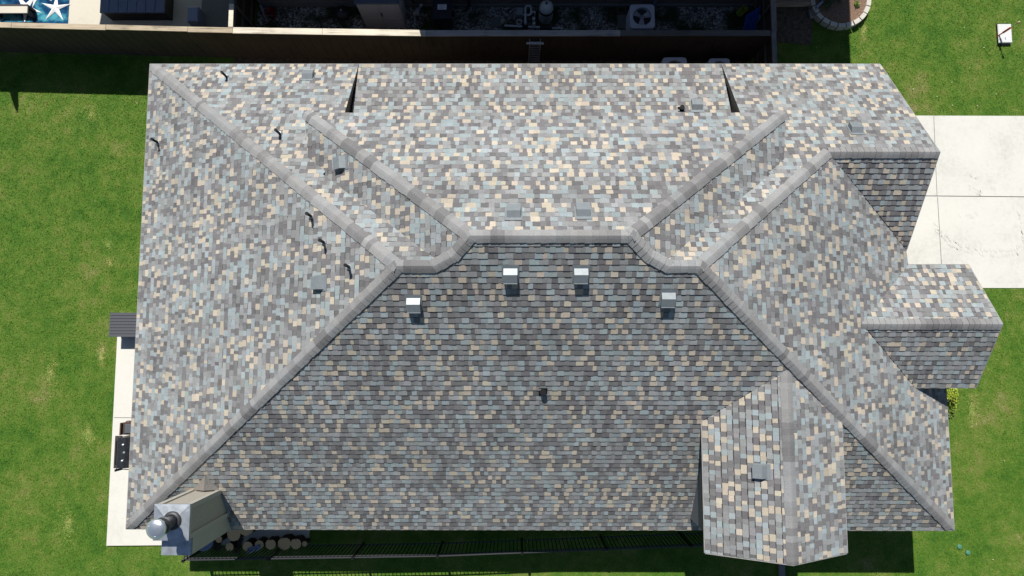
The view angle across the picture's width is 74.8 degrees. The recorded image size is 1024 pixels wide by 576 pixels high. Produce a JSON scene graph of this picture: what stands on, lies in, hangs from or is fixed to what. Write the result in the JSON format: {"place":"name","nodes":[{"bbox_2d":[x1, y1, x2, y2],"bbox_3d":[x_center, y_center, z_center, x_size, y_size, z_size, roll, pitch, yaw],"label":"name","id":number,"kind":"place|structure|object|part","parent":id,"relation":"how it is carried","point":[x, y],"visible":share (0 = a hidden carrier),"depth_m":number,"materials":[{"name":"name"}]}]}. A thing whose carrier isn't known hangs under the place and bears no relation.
{"place":"outdoors","nodes":[
{"label":"outdoors","id":0,"kind":"place"},
{"bbox_2d":[0,0,68,23],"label":"spa water","id":1,"kind":"structure","parent":0,"point":[54,17],"depth_m":22.07,"materials":[{"name":"blue liquid"}]},
{"bbox_2d":[19,0,41,22],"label":"starfish ornament","id":2,"kind":"object","parent":1,"relation":"on","point":[29,2],"visible":0.27,"depth_m":22.07,"materials":[{"name":"white tile"}]},
{"bbox_2d":[42,0,69,18],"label":"starfish ornament","id":3,"kind":"object","parent":1,"relation":"on","point":[55,7],"visible":1,"depth_m":22.06,"materials":[{"name":"white tile"}]},
{"bbox_2d":[100,0,173,19],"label":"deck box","id":4,"kind":"object","parent":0,"point":[137,9],"visible":1,"depth_m":21.49,"materials":[{"name":"blue"}]},
{"bbox_2d":[106,337,309,545],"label":"patio","id":5,"kind":"structure","parent":0,"point":[119,533],"depth_m":20.66,"materials":[{"name":"concrete"}]},
{"bbox_2d":[113,435,129,471],"bbox_3d":[-11.630,4.988,20.252,0.576,0.942,1.074,0,85,0],"label":"barbecue grill","id":6,"kind":"object","parent":5,"relation":"on","point":[121,452],"visible":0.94,"depth_m":19.85,"materials":[{"name":"grey metal"}]},
{"bbox_2d":[119,421,130,434],"bbox_3d":[-11.485,4.221,20.402,0.490,0.780,0.422,0,85,0],"label":"side table","id":7,"kind":"object","parent":5,"relation":"on","point":[125,428],"visible":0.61,"depth_m":20.03,"materials":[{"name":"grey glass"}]},
{"bbox_2d":[199,540,215,550],"bbox_3d":[-9.224,7.593,20.254,0.580,0.515,0.580,0,85,0],"label":"drum","id":8,"kind":"object","parent":5,"relation":"on","point":[208,546],"visible":0.16,"depth_m":19.99,"materials":[{"name":"blue plastic"}]},
{"bbox_2d":[215,532,227,542],"bbox_3d":[-8.806,7.559,20.299,0.221,0.420,0.219,0,85,0],"label":"log","id":9,"kind":"object","parent":5,"relation":"on","point":[221,538],"visible":0.66,"depth_m":20.13,"materials":[{"name":"brown wood"}]},
{"bbox_2d":[226,540,237,550],"bbox_3d":[-8.492,7.800,20.306,0.252,0.360,0.254,0,85,0],"label":"log","id":10,"kind":"object","parent":5,"relation":"on","point":[231,545],"visible":0.94,"depth_m":20.13,"materials":[{"name":"brown wood"}]},
{"bbox_2d":[227,530,243,540],"bbox_3d":[-8.348,7.409,20.296,0.422,0.450,0.418,0,85,0],"label":"log","id":11,"kind":"object","parent":5,"relation":"on","point":[233,535],"visible":0.62,"depth_m":20.07,"materials":[{"name":"brown wood"}]},
{"bbox_2d":[239,530,255,535],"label":"log","id":12,"kind":"object","parent":5,"relation":"on","point":[245,532],"visible":0.38,"depth_m":20.03,"materials":[{"name":"brown wood"}]},
{"bbox_2d":[243,538,256,550],"bbox_3d":[-7.936,7.785,20.286,0.318,0.400,0.316,0,85,0],"label":"log","id":13,"kind":"object","parent":5,"relation":"on","point":[249,543],"visible":0.84,"depth_m":20.10,"materials":[{"name":"brown wood"}]},
{"bbox_2d":[255,536,267,548],"bbox_3d":[-7.588,7.730,20.290,0.278,0.400,0.281,0,85,0],"label":"log","id":14,"kind":"object","parent":5,"relation":"on","point":[262,540],"visible":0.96,"depth_m":20.13,"materials":[{"name":"brown wood"}]},
{"bbox_2d":[247,544,260,552],"bbox_3d":[-7.734,7.824,20.075,0.467,0.078,0.187,-17,85,-1],"label":"cloth","id":15,"kind":"object","parent":14,"relation":"on","point":[255,547],"visible":0.92,"depth_m":20.06,"materials":[{"name":"blue fabric"}]},
{"bbox_2d":[265,536,279,549],"bbox_3d":[-7.244,7.721,20.290,0.334,0.400,0.304,0,85,0],"label":"log","id":16,"kind":"object","parent":5,"relation":"on","point":[271,542],"visible":0.95,"depth_m":20.10,"materials":[{"name":"brown wood"}]},
{"bbox_2d":[278,534,294,549],"bbox_3d":[-6.830,7.692,20.281,0.414,0.420,0.375,0,85,0],"label":"log","id":17,"kind":"object","parent":5,"relation":"on","point":[284,541],"visible":0.96,"depth_m":20.08,"materials":[{"name":"brown wood"}]},
{"bbox_2d":[290,535,305,548],"bbox_3d":[-6.485,7.694,20.280,0.341,0.420,0.323,0,85,0],"label":"log","id":18,"kind":"object","parent":5,"relation":"on","point":[296,541],"visible":0.98,"depth_m":20.08,"materials":[{"name":"brown wood"}]},
{"bbox_2d":[302,538,310,546],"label":"log","id":19,"kind":"object","parent":5,"relation":"on","point":[306,542],"visible":1,"depth_m":20.19,"materials":[{"name":"brown wood"}]},
{"bbox_2d":[259,4,265,17],"bbox_3d":[-8.140,-9.028,21.854,0.114,0.410,0.304,0,85,0],"label":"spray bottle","id":20,"kind":"object","parent":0,"point":[263,12],"visible":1,"depth_m":21.85,"materials":[{"name":"grey plastic"}]},
{"bbox_2d":[234,58,747,63],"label":"side soil","id":21,"kind":"structure","parent":0,"point":[289,61],"depth_m":21.91,"materials":[{"name":"brown soil"}]},
{"bbox_2d":[526,38,543,63],"bbox_3d":[0.706,-7.436,21.092,0.531,1.602,0.120,0,85,0],"label":"ladder","id":22,"kind":"object","parent":21,"relation":"on","point":[539,43],"visible":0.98,"depth_m":20.98,"materials":[{"name":"silver metal"}]},
{"bbox_2d":[660,57,686,63],"bbox_3d":[5.101,-6.817,21.405,0.880,0.880,0.880,0,85,0],"label":"air conditioner","id":23,"kind":"object","parent":21,"relation":"on","point":[674,60],"visible":0.18,"depth_m":21.00,"materials":[{"name":"metal"}]},
{"bbox_2d":[706,58,729,63],"bbox_3d":[6.501,-6.832,21.403,0.780,0.880,0.780,0,85,0],"label":"air conditioner","id":24,"kind":"object","parent":21,"relation":"on","point":[718,61],"visible":0.12,"depth_m":21.00,"materials":[{"name":"metal"}]},
{"bbox_2d":[0,0,1023,575],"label":"ground","id":25,"kind":"structure","parent":0,"point":[634,560],"depth_m":21.03,"materials":[{"name":"green plant"}]},
{"bbox_2d":[109,313,136,336],"bbox_3d":[-11.716,1.157,20.870,1.320,0.600,0.741,0,85,0],"label":"storage box","id":26,"kind":"object","parent":25,"relation":"on","point":[122,324],"visible":0.63,"depth_m":20.57,"materials":[{"name":"grey plastic"}]},
{"bbox_2d":[68,0,201,26],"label":"pool deck","id":27,"kind":"structure","parent":25,"relation":"on","point":[84,11],"depth_m":22.07,"materials":[{"name":"concrete"}]},
{"bbox_2d":[0,4,35,18],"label":"bench","id":28,"kind":"object","parent":27,"relation":"on","point":[27,9],"visible":1,"depth_m":21.61,"materials":[{"name":"wood"}]},
{"bbox_2d":[187,7,204,26],"bbox_3d":[-10.293,-8.812,21.803,0.356,0.470,0.502,0,85,0],"label":"side table","id":29,"kind":"object","parent":27,"relation":"on","point":[195,16],"visible":0.91,"depth_m":21.59,"materials":[{"name":"grey plastic"}]},
{"bbox_2d":[201,0,228,26],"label":"paver slab","id":30,"kind":"structure","parent":27,"relation":"on","point":[216,12],"depth_m":22.04,"materials":[{"name":"concrete"}]},
{"bbox_2d":[228,0,255,27],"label":"wooden fence","id":31,"kind":"object","parent":25,"relation":"on","point":[241,13],"visible":0.64,"depth_m":20.96,"materials":[{"name":"brown wood"}]},
{"bbox_2d":[0,22,770,60],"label":"wooden fence","id":32,"kind":"object","parent":25,"relation":"on","point":[477,45],"visible":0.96,"depth_m":20.82,"materials":[{"name":"brown wood"}]},
{"bbox_2d":[181,532,702,562],"bbox_3d":[-0.869,7.063,19.862,17.111,1.485,1.675,0,85,0],"label":"iron fence","id":33,"kind":"object","parent":25,"relation":"on","point":[437,555],"visible":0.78,"depth_m":19.54,"materials":[{"name":"grey metal"}]},
{"bbox_2d":[257,6,752,56],"bbox_3d":[-0.246,-8.419,22.000,16.300,0.001,1.750,0,85,0],"label":"gravel bed","id":34,"kind":"object","parent":25,"relation":"on","point":[605,18],"visible":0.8,"depth_m":22.04,"materials":[{"name":"grey gravel"}]},
{"bbox_2d":[265,7,275,18],"bbox_3d":[-7.878,-8.992,21.911,0.310,0.314,0.330,0,85,0],"label":"bucket","id":35,"kind":"object","parent":34,"relation":"on","point":[270,12],"visible":1,"depth_m":21.92,"materials":[{"name":"red plastic"}]},
{"bbox_2d":[334,5,353,26],"bbox_3d":[-5.452,-8.832,21.679,0.520,0.746,0.520,0,85,0],"label":"kettle grill","id":36,"kind":"object","parent":34,"relation":"on","point":[342,13],"visible":1,"depth_m":21.41,"materials":[{"name":"black metal"}]},
{"bbox_2d":[354,0,406,27],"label":"storage cabinet","id":37,"kind":"object","parent":34,"relation":"on","point":[383,13],"visible":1,"depth_m":21.06,"materials":[{"name":"grey plastic"}]},
{"bbox_3d":[-4.444,-8.608,21.217,0.625,1.530,0.033,0,85,0],"label":"door","id":38,"kind":"part","parent":37,"relation":"part of","materials":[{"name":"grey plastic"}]},
{"bbox_3d":[-3.809,-8.600,21.214,0.624,1.530,0.048,0,85,0],"label":"door","id":39,"kind":"part","parent":37,"relation":"part of","materials":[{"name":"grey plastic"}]},
{"bbox_2d":[413,3,422,25],"bbox_3d":[-3.089,-8.905,21.788,0.233,0.423,0.635,20,85,2],"label":"hose reel","id":40,"kind":"object","parent":34,"relation":"on","point":[417,11],"visible":1,"depth_m":21.66,"materials":[{"name":"grey plastic"}]},
{"bbox_2d":[432,0,453,29],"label":"trash bin","id":41,"kind":"object","parent":34,"relation":"on","point":[443,13],"visible":1,"depth_m":21.05,"materials":[{"name":"grey plastic"}]},
{"bbox_2d":[504,5,562,29],"bbox_3d":[0.714,-8.812,21.839,1.918,0.400,0.729,0,85,0],"label":"pool plumbing","id":42,"kind":"object","parent":34,"relation":"on","point":[519,14],"visible":1,"depth_m":21.78,"materials":[{"name":"white plastic"}]},
{"bbox_2d":[538,0,553,24],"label":"pool filter","id":43,"kind":"object","parent":34,"relation":"on","point":[546,7],"visible":1,"depth_m":21.28,"materials":[{"name":"white"}]},
{"bbox_2d":[617,15,623,28],"bbox_3d":[3.581,-8.753,21.998,0.234,0.044,0.474,0,85,0],"label":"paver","id":44,"kind":"object","parent":34,"relation":"on","point":[620,21],"visible":1,"depth_m":21.98,"materials":[{"name":"concrete"}]},
{"bbox_2d":[624,4,654,29],"bbox_3d":[4.124,-8.565,21.596,0.900,0.820,0.900,0,85,0],"label":"air conditioner","id":45,"kind":"object","parent":34,"relation":"on","point":[639,17],"visible":0.83,"depth_m":21.23,"materials":[{"name":"metal"}]},
{"bbox_2d":[706,7,712,11],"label":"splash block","id":46,"kind":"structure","parent":34,"relation":"on","point":[709,9],"depth_m":21.96,"materials":[{"name":"grey"}]},
{"bbox_2d":[736,5,747,15],"bbox_3d":[7.500,-9.034,21.820,0.371,0.142,0.243,-38,86,-3],"label":"garden hose","id":47,"kind":"object","parent":34,"relation":"on","point":[743,12],"visible":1,"depth_m":21.80,"materials":[{"name":"yellow"}]},
{"bbox_2d":[743,6,760,29],"bbox_3d":[7.664,-8.521,21.501,0.423,0.771,0.726,0,85,0],"label":"pool float","id":48,"kind":"object","parent":34,"relation":"on","point":[750,18],"visible":0.59,"depth_m":21.39,"materials":[{"name":"blue plastic"}]},
{"bbox_2d":[257,0,809,11],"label":"neighbour house","id":49,"kind":"structure","parent":25,"relation":"on","point":[467,4],"depth_m":21.95,"materials":[{"name":"paint"}]},
{"bbox_2d":[126,64,1002,565],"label":"house","id":50,"kind":"structure","parent":25,"relation":"on","point":[718,310],"depth_m":16.02,"materials":[{"name":"grey tile"}]},
{"bbox_2d":[753,0,776,63],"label":"wooden fence","id":51,"kind":"object","parent":25,"relation":"on","point":[766,53],"visible":0.43,"depth_m":20.70,"materials":[{"name":"brown wood"}]},
{"bbox_2d":[778,564,784,575],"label":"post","id":52,"kind":"object","parent":25,"relation":"on","point":[781,569],"visible":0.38,"depth_m":20.35,"materials":[{"name":"metal"}]},
{"bbox_2d":[776,7,812,45],"bbox_3d":[9.005,-8.785,22.008,2.000,0.001,1.700,0,85,0],"label":"soil strip","id":53,"kind":"object","parent":25,"relation":"on","point":[795,25],"visible":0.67,"depth_m":21.99,"materials":[{"name":"brown soil"}]},
{"bbox_2d":[776,1,810,6],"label":"timber beam","id":54,"kind":"structure","parent":53,"relation":"on","point":[792,4],"depth_m":21.85,"materials":[{"name":"brown wood"}]},
{"bbox_2d":[807,10,815,18],"bbox_3d":[9.846,-9.003,21.968,0.200,0.114,0.260,-12,85,-1],"label":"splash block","id":55,"kind":"object","parent":53,"relation":"on","point":[810,14],"depth_m":21.94,"materials":[{"name":"grey concrete"}]},
{"bbox_2d":[808,0,870,30],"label":"garden bed","id":56,"kind":"object","parent":25,"relation":"on","point":[846,14],"visible":0.99,"depth_m":21.85,"materials":[{"name":"stone"}]},
{"bbox_2d":[819,0,841,10],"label":"shrub","id":57,"kind":"object","parent":56,"relation":"on","point":[828,2],"visible":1,"depth_m":21.70,"materials":[{"name":"green plant"}]},
{"bbox_2d":[948,405,956,418],"bbox_3d":[13.621,3.825,20.769,0.437,0.227,0.489,0,85,0],"label":"plant","id":58,"kind":"object","parent":25,"relation":"on","point":[952,411],"visible":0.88,"depth_m":20.75,"materials":[{"name":"green plant"}]},
{"bbox_2d":[947,388,960,407],"bbox_3d":[13.639,3.337,20.706,0.587,0.428,0.719,38,86,3],"label":"shrub","id":59,"kind":"object","parent":25,"relation":"on","point":[952,397],"visible":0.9,"depth_m":20.64,"materials":[{"name":"yellow plant"}]},
{"bbox_2d":[996,23,1011,45],"bbox_3d":[16.090,-8.303,21.890,0.441,0.123,0.737,0,85,0],"label":"utility box","id":60,"kind":"object","parent":25,"relation":"on","point":[1004,39],"visible":1,"depth_m":21.84,"materials":[{"name":"white plastic"}]},
{"bbox_2d":[996,21,1019,36],"bbox_3d":[15.883,-8.282,21.433,0.070,1.030,0.070,0,85,0],"label":"marker pole","id":61,"kind":"object","parent":25,"relation":"on","point":[1009,28],"visible":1,"depth_m":21.44,"materials":[{"name":"white paint"}]},
{"bbox_2d":[906,116,1023,287],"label":"driveway","id":62,"kind":"structure","parent":0,"point":[988,151],"depth_m":21.43,"materials":[{"name":"concrete"}]},
{"bbox_2d":[926,128,1023,263],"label":"driveway joint","id":63,"kind":"object","parent":62,"relation":"on","point":[967,196],"visible":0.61,"depth_m":21.44,"materials":[{"name":"grey concrete"}]},
{"bbox_2d":[934,173,1023,256],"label":"tyre marks","id":64,"kind":"object","parent":62,"relation":"on","point":[972,217],"visible":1,"depth_m":21.32,"materials":[{"name":"rubber"}]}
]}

